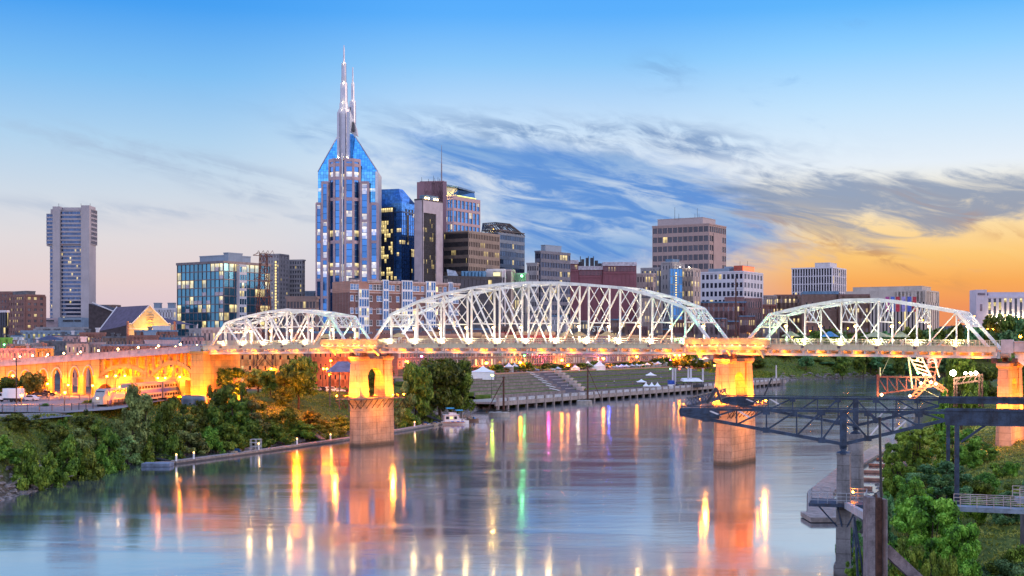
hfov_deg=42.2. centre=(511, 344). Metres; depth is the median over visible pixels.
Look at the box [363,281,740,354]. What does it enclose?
truss span
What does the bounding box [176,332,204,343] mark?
town house
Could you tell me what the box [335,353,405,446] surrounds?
bridge pier
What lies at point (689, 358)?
street tree
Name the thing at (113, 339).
town house
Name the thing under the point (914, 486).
bank tree
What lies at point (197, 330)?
town house
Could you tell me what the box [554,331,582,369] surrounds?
brick rowhouse
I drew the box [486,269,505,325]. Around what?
sign block
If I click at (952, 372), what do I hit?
lamp gantry
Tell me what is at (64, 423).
vine draped tree
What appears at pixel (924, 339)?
dark tree
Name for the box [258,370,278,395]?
leafy tree
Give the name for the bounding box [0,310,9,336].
glass pavilion
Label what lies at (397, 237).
blue glass tower
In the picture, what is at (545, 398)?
river wharf
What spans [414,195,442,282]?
striped tower
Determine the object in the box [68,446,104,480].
vine covered shrub
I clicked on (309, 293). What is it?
pale blue block
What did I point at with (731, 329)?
brick house
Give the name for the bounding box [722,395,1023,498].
crane gantry
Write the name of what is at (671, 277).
grey hotel tower
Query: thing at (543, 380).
path edging
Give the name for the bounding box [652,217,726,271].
brown tower
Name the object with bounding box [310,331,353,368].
purple shed
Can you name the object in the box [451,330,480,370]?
brick rowhouse
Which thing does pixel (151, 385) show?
window
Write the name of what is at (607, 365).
street tree
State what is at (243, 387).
vine draped tree
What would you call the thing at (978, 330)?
dark tree
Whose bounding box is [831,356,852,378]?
slope tree
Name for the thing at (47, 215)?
ribbon window
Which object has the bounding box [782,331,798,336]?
deck canopy
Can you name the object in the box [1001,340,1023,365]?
approach span
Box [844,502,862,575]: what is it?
conveyor beam
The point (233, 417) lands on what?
vine draped tree
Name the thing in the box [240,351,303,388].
yellow lit house
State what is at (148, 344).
town house
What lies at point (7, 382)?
leafy tree
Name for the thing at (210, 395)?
vine draped tree
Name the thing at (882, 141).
sky
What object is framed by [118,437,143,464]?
vine draped tree
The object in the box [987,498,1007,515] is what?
undergrowth shrub
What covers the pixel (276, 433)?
vine covered shrub
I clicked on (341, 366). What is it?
picnic shelter
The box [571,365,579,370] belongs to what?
event tent
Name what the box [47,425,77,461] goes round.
vine covered shrub
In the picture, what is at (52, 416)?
road
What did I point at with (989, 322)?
dark tree
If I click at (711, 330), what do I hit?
brick house
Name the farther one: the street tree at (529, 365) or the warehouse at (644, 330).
the warehouse at (644, 330)
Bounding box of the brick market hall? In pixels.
[777,294,869,342]
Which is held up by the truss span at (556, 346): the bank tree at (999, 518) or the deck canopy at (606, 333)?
the deck canopy at (606, 333)
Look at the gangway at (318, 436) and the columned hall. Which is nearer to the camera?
the gangway at (318, 436)
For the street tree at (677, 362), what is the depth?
919.30 m
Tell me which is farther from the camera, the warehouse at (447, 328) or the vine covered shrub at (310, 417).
the warehouse at (447, 328)
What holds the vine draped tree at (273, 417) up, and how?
on the ground at (4, 491)
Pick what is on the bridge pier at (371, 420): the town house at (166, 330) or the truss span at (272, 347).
the truss span at (272, 347)
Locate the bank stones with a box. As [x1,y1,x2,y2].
[0,371,941,558]
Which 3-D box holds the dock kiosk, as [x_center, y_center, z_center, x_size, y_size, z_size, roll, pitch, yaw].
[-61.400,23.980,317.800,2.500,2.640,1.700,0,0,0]
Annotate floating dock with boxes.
[141,422,442,466]
[801,445,892,521]
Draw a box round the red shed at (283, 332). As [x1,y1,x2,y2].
[262,330,309,356]
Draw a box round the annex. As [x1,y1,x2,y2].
[526,263,538,312]
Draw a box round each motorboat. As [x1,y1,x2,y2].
[228,449,243,452]
[466,417,478,420]
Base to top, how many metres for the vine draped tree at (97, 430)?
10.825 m
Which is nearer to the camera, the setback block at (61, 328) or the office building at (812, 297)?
the setback block at (61, 328)
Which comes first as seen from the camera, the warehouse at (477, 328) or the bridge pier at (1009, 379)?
the bridge pier at (1009, 379)
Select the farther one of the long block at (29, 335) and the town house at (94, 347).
the long block at (29, 335)
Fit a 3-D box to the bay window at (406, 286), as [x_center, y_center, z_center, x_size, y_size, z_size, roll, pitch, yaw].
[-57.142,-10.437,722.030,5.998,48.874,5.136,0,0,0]
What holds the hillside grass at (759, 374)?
on the ground at (4, 491)
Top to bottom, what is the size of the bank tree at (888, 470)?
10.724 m
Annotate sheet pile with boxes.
[863,493,887,575]
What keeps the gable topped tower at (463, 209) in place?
on the ground at (4, 491)
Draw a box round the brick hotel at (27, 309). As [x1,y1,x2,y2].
[8,291,45,334]
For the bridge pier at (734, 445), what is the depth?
285.97 m
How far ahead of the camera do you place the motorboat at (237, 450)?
310.45 m
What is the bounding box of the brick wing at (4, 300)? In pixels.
[0,291,12,309]
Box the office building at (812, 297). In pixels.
[801,291,839,335]
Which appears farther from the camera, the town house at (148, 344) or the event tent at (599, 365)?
the event tent at (599, 365)
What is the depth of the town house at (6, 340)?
520.02 m
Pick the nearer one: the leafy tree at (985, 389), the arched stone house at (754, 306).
the leafy tree at (985, 389)
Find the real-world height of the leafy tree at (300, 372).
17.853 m
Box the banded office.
[534,245,570,319]
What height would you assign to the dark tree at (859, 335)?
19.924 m
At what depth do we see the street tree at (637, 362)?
859.18 m
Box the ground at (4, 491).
[0,353,1023,571]
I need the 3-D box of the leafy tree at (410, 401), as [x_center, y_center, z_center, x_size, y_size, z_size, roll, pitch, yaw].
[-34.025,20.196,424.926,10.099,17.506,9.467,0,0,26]
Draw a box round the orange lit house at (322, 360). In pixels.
[312,351,350,387]
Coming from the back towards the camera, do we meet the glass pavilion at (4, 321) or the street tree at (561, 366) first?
the street tree at (561, 366)
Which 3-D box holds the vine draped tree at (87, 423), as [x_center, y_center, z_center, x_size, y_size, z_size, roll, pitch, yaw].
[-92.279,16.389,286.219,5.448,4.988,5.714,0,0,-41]
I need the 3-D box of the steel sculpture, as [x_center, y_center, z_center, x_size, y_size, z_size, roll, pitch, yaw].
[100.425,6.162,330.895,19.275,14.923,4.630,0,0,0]
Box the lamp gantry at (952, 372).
[950,370,982,406]
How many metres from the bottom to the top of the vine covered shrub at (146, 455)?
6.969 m
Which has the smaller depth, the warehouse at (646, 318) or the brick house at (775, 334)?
the warehouse at (646, 318)
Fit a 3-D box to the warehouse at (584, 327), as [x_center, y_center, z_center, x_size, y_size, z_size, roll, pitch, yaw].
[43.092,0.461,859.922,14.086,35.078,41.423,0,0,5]
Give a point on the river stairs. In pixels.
(555, 376)
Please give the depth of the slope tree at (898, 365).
1033.72 m
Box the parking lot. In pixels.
[0,393,180,412]
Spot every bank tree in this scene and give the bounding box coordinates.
[835,519,862,575]
[844,547,862,575]
[882,441,922,499]
[883,474,933,533]
[883,494,897,542]
[888,494,981,575]
[888,536,930,575]
[892,427,953,484]
[905,460,976,514]
[927,425,986,472]
[929,549,962,575]
[932,522,982,575]
[966,442,999,464]
[990,491,1022,524]
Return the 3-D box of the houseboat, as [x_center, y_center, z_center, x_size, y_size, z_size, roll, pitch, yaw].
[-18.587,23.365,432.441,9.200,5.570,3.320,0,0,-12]
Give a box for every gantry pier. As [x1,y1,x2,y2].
[833,451,852,575]
[847,433,863,533]
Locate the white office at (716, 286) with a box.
[701,261,762,301]
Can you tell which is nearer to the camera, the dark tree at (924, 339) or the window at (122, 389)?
the window at (122, 389)
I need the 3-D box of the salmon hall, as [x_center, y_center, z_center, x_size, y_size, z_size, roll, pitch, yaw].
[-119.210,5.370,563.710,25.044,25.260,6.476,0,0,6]
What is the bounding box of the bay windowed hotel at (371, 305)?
[332,278,460,354]
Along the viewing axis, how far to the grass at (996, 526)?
192.64 m
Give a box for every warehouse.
[376,327,403,333]
[432,325,461,332]
[462,325,492,332]
[496,324,520,331]
[523,310,549,331]
[549,313,567,333]
[568,318,587,334]
[570,256,636,325]
[590,320,612,334]
[608,316,626,334]
[627,324,647,335]
[638,296,661,335]
[662,326,670,334]
[670,317,693,336]
[701,297,746,320]
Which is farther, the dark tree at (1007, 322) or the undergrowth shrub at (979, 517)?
the dark tree at (1007, 322)
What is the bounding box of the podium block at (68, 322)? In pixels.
[46,317,88,326]
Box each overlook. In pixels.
[320,339,381,355]
[684,338,769,357]
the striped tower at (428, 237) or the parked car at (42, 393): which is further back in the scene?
the striped tower at (428, 237)
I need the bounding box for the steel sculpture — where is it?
[876,340,947,397]
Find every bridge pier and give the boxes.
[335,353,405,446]
[698,354,767,465]
[991,358,1023,446]
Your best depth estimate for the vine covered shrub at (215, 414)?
326.78 m
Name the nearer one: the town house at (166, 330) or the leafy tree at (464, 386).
the leafy tree at (464, 386)
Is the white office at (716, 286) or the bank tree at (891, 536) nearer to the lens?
the bank tree at (891, 536)
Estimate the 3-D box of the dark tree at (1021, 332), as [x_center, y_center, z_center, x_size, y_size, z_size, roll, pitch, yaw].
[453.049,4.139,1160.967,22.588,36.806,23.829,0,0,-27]
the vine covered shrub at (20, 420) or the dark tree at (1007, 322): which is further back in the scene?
the dark tree at (1007, 322)
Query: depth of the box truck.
345.01 m
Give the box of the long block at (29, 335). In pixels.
[20,330,85,343]
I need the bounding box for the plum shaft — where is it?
[417,145,446,275]
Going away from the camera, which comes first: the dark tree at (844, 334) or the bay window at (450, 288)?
the bay window at (450, 288)
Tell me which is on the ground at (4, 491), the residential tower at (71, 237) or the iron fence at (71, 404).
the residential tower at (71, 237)
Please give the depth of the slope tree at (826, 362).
1040.46 m
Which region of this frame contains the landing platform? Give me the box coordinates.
[808,487,866,526]
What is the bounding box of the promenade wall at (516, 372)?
[393,365,669,377]
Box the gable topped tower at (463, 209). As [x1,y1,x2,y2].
[447,184,479,231]
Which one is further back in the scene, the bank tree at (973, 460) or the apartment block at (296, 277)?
the apartment block at (296, 277)
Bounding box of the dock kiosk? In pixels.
[250,439,261,449]
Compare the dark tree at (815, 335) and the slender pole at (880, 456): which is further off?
the dark tree at (815, 335)
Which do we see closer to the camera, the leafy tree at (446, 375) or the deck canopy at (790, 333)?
the deck canopy at (790, 333)
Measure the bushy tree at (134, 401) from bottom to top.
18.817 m
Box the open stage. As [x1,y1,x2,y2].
[668,378,703,386]
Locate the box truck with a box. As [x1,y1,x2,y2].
[0,388,23,401]
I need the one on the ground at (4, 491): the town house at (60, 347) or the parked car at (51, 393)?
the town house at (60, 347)
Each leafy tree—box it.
[0,377,23,392]
[19,371,47,394]
[216,366,245,396]
[242,368,263,392]
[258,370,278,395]
[271,371,295,406]
[279,355,319,409]
[368,366,394,396]
[394,380,420,425]
[402,360,433,417]
[418,357,465,419]
[445,357,472,405]
[448,373,476,418]
[938,358,980,429]
[965,376,988,408]
[975,363,997,407]
[1001,355,1023,396]
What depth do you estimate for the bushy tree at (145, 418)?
299.13 m
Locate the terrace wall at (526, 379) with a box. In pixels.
[394,373,565,397]
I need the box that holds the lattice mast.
[253,250,275,368]
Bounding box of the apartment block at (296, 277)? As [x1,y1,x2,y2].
[275,257,305,329]
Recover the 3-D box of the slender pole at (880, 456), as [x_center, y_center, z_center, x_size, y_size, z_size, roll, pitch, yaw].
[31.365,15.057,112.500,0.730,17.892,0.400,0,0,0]
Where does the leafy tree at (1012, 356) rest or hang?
on the ground at (4, 491)
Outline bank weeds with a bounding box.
[0,386,437,472]
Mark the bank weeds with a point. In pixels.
(119, 410)
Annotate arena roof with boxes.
[89,302,125,335]
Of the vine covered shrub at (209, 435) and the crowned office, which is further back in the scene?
the crowned office
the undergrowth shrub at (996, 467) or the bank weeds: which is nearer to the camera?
the undergrowth shrub at (996, 467)
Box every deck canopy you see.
[319,334,334,338]
[393,333,405,338]
[559,331,571,337]
[571,331,586,342]
[599,331,616,343]
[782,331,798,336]
[820,331,838,344]
[860,332,893,343]
[894,332,909,336]
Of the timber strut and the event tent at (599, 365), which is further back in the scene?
the event tent at (599, 365)
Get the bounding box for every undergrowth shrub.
[959,480,994,499]
[962,497,987,525]
[973,472,1000,497]
[981,564,994,574]
[982,570,1002,575]
[984,559,1022,574]
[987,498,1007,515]
[988,461,1013,477]
[993,558,1023,575]
[1002,483,1023,493]
[1004,461,1019,477]
[1004,544,1023,564]
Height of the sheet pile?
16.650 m
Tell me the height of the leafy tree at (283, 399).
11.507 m
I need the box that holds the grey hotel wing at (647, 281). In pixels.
[636,273,656,321]
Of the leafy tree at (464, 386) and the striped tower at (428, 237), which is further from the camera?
the striped tower at (428, 237)
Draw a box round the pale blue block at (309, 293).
[305,291,314,295]
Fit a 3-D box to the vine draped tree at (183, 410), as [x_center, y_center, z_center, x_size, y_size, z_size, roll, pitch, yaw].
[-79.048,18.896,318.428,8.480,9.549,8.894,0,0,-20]
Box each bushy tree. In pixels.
[121,383,147,459]
[129,392,156,452]
[154,395,186,453]
[207,383,239,422]
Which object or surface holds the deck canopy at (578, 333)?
on the truss span at (556, 346)
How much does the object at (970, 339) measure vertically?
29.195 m
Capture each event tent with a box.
[471,366,494,379]
[504,363,513,372]
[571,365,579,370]
[586,361,604,369]
[643,382,660,387]
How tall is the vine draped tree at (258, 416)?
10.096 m
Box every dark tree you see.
[792,332,811,343]
[809,330,825,344]
[819,328,838,344]
[836,331,852,344]
[847,332,865,343]
[861,331,879,343]
[879,331,895,343]
[894,329,911,343]
[905,326,922,343]
[914,337,932,345]
[921,328,939,345]
[932,327,953,343]
[947,323,966,344]
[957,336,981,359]
[964,327,986,359]
[982,314,1001,333]
[982,330,1000,361]
[994,330,1022,353]
[997,313,1016,331]
[1009,315,1023,335]
[1016,330,1023,340]
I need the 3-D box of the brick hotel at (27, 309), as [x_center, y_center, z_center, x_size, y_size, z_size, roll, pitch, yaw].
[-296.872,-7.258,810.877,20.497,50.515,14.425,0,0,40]
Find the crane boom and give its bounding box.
[683,378,771,405]
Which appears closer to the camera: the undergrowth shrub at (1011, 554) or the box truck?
the undergrowth shrub at (1011, 554)
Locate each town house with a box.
[0,333,12,347]
[0,344,34,379]
[6,340,31,347]
[11,332,24,343]
[27,337,41,347]
[35,342,54,389]
[39,337,70,377]
[52,331,78,341]
[66,337,89,386]
[79,328,105,341]
[89,338,105,385]
[101,340,205,375]
[102,333,126,343]
[126,331,159,343]
[134,326,177,336]
[159,334,180,343]
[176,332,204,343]
[189,324,200,335]
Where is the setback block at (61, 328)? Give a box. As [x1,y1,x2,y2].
[33,327,88,331]
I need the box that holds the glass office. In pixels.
[176,252,270,335]
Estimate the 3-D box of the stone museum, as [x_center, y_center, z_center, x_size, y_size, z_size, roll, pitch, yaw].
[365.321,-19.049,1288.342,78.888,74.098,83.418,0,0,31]
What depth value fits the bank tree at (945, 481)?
168.23 m
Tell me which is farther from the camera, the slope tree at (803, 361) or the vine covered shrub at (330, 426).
the slope tree at (803, 361)
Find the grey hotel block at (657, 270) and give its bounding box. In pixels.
[640,267,660,292]
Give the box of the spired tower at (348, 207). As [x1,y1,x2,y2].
[315,46,381,330]
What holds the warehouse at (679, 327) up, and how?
on the ground at (4, 491)
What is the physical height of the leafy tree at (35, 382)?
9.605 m
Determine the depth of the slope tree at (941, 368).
1074.57 m
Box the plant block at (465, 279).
[443,269,504,327]
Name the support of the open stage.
on the river wharf
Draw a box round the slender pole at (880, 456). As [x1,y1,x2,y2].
[877,417,882,497]
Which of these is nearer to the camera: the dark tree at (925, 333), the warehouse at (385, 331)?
the warehouse at (385, 331)
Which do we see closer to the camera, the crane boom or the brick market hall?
the crane boom
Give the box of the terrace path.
[565,368,715,391]
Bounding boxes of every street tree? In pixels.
[488,364,504,372]
[503,362,524,370]
[520,362,534,371]
[539,363,556,370]
[555,364,566,369]
[564,363,578,369]
[576,363,593,369]
[605,363,615,368]
[616,362,633,367]
[632,361,645,366]
[651,358,665,366]
[661,357,671,366]
[671,358,688,367]
[684,354,698,367]
[693,357,703,368]
[703,361,712,368]
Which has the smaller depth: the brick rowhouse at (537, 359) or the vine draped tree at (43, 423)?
the vine draped tree at (43, 423)
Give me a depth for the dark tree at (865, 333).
1101.78 m
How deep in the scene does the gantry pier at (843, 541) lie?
144.39 m
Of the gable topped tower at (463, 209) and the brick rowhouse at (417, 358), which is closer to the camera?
the brick rowhouse at (417, 358)
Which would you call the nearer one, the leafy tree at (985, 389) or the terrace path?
the leafy tree at (985, 389)
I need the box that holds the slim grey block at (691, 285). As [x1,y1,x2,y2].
[681,267,700,318]
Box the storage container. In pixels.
[181,395,206,405]
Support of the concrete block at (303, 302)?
on the ground at (4, 491)
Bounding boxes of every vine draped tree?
[31,415,54,428]
[57,416,82,455]
[71,427,96,452]
[75,409,99,428]
[90,419,116,454]
[114,408,135,446]
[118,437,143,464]
[145,414,165,458]
[170,403,201,438]
[177,421,209,454]
[184,400,210,427]
[201,384,221,429]
[221,394,256,437]
[233,383,256,427]
[238,400,271,433]
[257,404,285,431]
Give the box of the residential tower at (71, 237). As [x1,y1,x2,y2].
[46,205,96,317]
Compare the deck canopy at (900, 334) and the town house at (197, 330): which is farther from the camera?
the town house at (197, 330)
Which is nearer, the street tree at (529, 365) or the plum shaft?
the street tree at (529, 365)
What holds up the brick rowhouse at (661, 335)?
on the ground at (4, 491)
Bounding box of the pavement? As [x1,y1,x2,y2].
[0,413,66,415]
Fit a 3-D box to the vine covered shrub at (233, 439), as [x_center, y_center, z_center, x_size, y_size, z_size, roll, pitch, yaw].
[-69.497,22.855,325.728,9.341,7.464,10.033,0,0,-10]
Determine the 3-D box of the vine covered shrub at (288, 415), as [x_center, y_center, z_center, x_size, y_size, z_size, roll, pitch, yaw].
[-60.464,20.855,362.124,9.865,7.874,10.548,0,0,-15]
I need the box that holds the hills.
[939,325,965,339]
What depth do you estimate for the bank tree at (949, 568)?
111.85 m
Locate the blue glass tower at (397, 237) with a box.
[381,189,413,280]
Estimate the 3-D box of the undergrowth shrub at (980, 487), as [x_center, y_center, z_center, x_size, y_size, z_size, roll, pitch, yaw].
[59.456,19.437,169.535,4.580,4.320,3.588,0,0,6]
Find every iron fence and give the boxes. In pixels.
[2,402,99,413]
[7,394,89,400]
[107,398,125,406]
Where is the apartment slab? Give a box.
[261,254,288,329]
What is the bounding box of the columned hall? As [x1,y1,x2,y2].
[970,290,1023,324]
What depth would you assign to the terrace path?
753.91 m
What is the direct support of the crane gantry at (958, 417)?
on the gantry pier at (843, 541)
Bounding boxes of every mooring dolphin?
[486,376,510,416]
[577,366,601,403]
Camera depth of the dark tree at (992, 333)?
1147.64 m
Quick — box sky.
[0,0,1023,325]
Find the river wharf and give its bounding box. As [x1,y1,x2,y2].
[469,378,785,409]
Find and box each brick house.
[694,318,727,356]
[728,321,739,356]
[738,316,755,357]
[756,325,778,342]
[763,304,776,324]
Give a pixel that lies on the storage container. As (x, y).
(188, 399)
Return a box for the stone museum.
[845,286,938,333]
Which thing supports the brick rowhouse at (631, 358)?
on the ground at (4, 491)
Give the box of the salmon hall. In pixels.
[201,327,261,345]
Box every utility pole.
[16,358,16,403]
[730,278,741,337]
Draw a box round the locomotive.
[92,388,128,405]
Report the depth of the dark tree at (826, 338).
1084.81 m
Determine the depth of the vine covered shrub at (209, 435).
316.75 m
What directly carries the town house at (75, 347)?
on the ground at (4, 491)
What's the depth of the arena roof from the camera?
700.00 m
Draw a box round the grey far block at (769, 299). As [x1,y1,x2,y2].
[763,295,776,304]
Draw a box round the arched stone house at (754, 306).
[744,298,762,337]
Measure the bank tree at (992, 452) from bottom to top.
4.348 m
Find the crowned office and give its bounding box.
[481,222,524,272]
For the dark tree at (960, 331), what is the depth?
1135.44 m
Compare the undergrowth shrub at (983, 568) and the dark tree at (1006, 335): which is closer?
the undergrowth shrub at (983, 568)
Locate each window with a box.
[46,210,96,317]
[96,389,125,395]
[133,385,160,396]
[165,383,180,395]
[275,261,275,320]
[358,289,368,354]
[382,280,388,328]
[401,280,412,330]
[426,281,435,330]
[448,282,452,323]
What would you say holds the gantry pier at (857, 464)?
in the river water
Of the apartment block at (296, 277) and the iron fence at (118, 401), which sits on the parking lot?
the iron fence at (118, 401)
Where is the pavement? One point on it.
(32, 414)
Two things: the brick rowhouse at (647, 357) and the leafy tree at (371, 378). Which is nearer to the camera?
the leafy tree at (371, 378)
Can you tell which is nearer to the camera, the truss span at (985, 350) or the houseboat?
the truss span at (985, 350)
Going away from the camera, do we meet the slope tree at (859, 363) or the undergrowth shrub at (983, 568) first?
the undergrowth shrub at (983, 568)
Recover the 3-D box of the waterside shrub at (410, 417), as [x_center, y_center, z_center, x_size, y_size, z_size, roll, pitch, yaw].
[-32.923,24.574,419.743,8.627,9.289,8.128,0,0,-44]
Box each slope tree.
[752,359,766,367]
[797,356,814,370]
[817,362,834,363]
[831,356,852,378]
[852,357,873,377]
[866,357,882,373]
[876,357,887,370]
[882,364,898,375]
[892,357,905,375]
[904,362,914,374]
[913,354,930,372]
[932,358,950,375]
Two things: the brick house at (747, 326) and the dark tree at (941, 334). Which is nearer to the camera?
the brick house at (747, 326)
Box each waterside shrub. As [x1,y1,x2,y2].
[398,407,421,426]
[417,405,440,422]
[932,388,959,440]
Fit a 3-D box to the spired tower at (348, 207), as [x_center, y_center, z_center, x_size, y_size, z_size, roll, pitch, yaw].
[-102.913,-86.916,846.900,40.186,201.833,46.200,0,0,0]
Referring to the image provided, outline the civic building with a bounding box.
[153,303,176,329]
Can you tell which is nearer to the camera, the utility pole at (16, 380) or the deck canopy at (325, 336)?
the utility pole at (16, 380)
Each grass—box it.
[697,353,1012,377]
[888,404,1023,566]
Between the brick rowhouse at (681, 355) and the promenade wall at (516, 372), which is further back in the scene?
the brick rowhouse at (681, 355)
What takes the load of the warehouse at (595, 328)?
on the ground at (4, 491)
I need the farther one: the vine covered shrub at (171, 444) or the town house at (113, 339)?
the town house at (113, 339)
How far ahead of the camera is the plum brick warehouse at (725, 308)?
1047.15 m
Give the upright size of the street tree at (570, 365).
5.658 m
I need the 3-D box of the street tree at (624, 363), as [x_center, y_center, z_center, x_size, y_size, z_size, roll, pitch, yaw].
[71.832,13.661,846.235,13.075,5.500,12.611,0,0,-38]
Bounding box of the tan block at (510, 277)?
[506,269,515,325]
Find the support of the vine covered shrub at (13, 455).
on the ground at (4, 491)
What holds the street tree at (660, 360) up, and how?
on the ground at (4, 491)
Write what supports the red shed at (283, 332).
on the ground at (4, 491)
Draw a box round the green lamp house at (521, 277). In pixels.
[515,273,528,330]
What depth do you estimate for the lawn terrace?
716.08 m
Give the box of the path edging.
[526,371,559,390]
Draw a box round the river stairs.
[535,370,584,392]
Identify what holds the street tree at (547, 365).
on the ground at (4, 491)
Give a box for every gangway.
[152,452,170,460]
[312,429,325,439]
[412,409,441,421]
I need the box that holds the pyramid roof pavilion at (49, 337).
[36,335,62,339]
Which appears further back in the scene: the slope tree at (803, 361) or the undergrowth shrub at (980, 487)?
the slope tree at (803, 361)
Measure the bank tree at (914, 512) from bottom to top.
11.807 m
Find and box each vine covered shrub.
[0,413,40,428]
[0,434,23,463]
[11,441,50,490]
[40,451,69,487]
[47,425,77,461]
[55,433,85,478]
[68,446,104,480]
[94,443,118,473]
[95,426,129,470]
[140,441,161,462]
[159,434,185,459]
[195,425,225,452]
[200,405,225,435]
[216,422,247,450]
[244,419,273,447]
[267,422,295,443]
[277,407,303,433]
[288,420,317,441]
[300,410,327,425]
[311,423,336,439]
[324,421,348,436]
[330,415,349,430]
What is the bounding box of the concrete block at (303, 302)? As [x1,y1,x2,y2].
[285,296,319,330]
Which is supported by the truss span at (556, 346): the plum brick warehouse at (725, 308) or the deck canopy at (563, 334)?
the deck canopy at (563, 334)
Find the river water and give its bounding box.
[0,376,997,575]
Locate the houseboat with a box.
[441,408,468,424]
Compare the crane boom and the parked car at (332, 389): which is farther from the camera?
the parked car at (332, 389)
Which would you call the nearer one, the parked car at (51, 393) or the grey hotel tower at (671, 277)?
the parked car at (51, 393)
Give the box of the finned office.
[791,262,846,293]
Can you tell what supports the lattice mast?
on the ground at (4, 491)
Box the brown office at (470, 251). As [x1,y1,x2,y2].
[443,231,499,275]
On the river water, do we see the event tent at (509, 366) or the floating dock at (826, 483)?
the floating dock at (826, 483)
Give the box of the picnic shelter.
[326,361,349,411]
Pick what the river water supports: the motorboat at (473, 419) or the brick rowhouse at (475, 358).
the motorboat at (473, 419)
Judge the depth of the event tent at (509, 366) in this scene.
704.96 m
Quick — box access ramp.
[953,485,1023,545]
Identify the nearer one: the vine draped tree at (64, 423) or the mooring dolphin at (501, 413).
the vine draped tree at (64, 423)
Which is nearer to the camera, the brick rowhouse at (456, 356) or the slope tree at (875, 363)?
the brick rowhouse at (456, 356)
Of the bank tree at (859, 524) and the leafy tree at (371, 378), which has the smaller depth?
the bank tree at (859, 524)
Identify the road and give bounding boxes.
[0,414,70,419]
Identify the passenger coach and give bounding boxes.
[120,382,161,400]
[155,380,181,398]
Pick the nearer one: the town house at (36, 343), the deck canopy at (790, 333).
the deck canopy at (790, 333)
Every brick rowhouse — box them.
[360,330,413,376]
[400,328,442,363]
[401,332,427,365]
[442,331,464,362]
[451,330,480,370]
[480,330,504,370]
[481,334,492,368]
[492,332,516,371]
[496,329,555,371]
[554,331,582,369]
[555,335,565,364]
[583,336,597,362]
[590,332,612,364]
[612,336,626,363]
[616,332,641,362]
[641,336,657,366]
[643,333,674,366]
[674,335,694,367]
[697,355,715,368]
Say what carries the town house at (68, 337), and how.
on the ground at (4, 491)
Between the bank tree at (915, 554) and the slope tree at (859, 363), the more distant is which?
the slope tree at (859, 363)
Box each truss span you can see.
[203,308,379,353]
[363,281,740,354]
[733,298,1010,358]
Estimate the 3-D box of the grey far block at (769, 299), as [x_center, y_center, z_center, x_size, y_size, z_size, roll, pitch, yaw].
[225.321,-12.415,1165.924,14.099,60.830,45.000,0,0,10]
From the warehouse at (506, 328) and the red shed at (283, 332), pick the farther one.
the warehouse at (506, 328)
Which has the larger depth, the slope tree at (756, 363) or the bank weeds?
the slope tree at (756, 363)
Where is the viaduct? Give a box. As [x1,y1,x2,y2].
[0,343,239,403]
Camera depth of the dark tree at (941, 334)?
1127.87 m
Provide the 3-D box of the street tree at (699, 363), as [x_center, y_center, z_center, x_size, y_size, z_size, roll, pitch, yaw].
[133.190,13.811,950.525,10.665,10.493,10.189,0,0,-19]
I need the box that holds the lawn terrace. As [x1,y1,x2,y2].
[393,367,715,398]
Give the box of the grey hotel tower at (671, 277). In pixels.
[661,259,684,328]
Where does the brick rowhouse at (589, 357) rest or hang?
on the ground at (4, 491)
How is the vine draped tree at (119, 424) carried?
on the ground at (4, 491)
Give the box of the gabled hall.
[99,305,193,334]
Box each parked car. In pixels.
[22,395,38,400]
[33,391,48,395]
[44,391,56,394]
[324,387,335,391]
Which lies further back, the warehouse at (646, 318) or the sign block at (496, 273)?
the warehouse at (646, 318)
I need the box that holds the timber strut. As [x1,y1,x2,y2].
[888,545,922,575]
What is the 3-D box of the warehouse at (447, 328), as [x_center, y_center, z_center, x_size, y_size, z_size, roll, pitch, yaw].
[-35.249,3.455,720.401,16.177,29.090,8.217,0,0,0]
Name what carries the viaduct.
on the ground at (4, 491)
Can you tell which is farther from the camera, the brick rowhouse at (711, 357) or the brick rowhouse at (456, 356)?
the brick rowhouse at (711, 357)
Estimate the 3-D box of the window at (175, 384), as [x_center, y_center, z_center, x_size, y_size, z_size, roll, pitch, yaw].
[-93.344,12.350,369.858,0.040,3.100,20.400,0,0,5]
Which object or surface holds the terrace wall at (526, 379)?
on the ground at (4, 491)
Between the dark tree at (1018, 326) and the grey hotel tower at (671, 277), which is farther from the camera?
the dark tree at (1018, 326)
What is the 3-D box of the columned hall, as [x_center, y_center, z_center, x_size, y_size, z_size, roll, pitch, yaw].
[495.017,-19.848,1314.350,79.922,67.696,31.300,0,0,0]
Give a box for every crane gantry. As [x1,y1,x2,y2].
[679,406,1023,521]
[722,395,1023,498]
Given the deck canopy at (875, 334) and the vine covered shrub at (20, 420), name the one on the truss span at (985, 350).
the deck canopy at (875, 334)
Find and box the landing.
[753,365,783,384]
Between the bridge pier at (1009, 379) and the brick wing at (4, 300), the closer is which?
the bridge pier at (1009, 379)

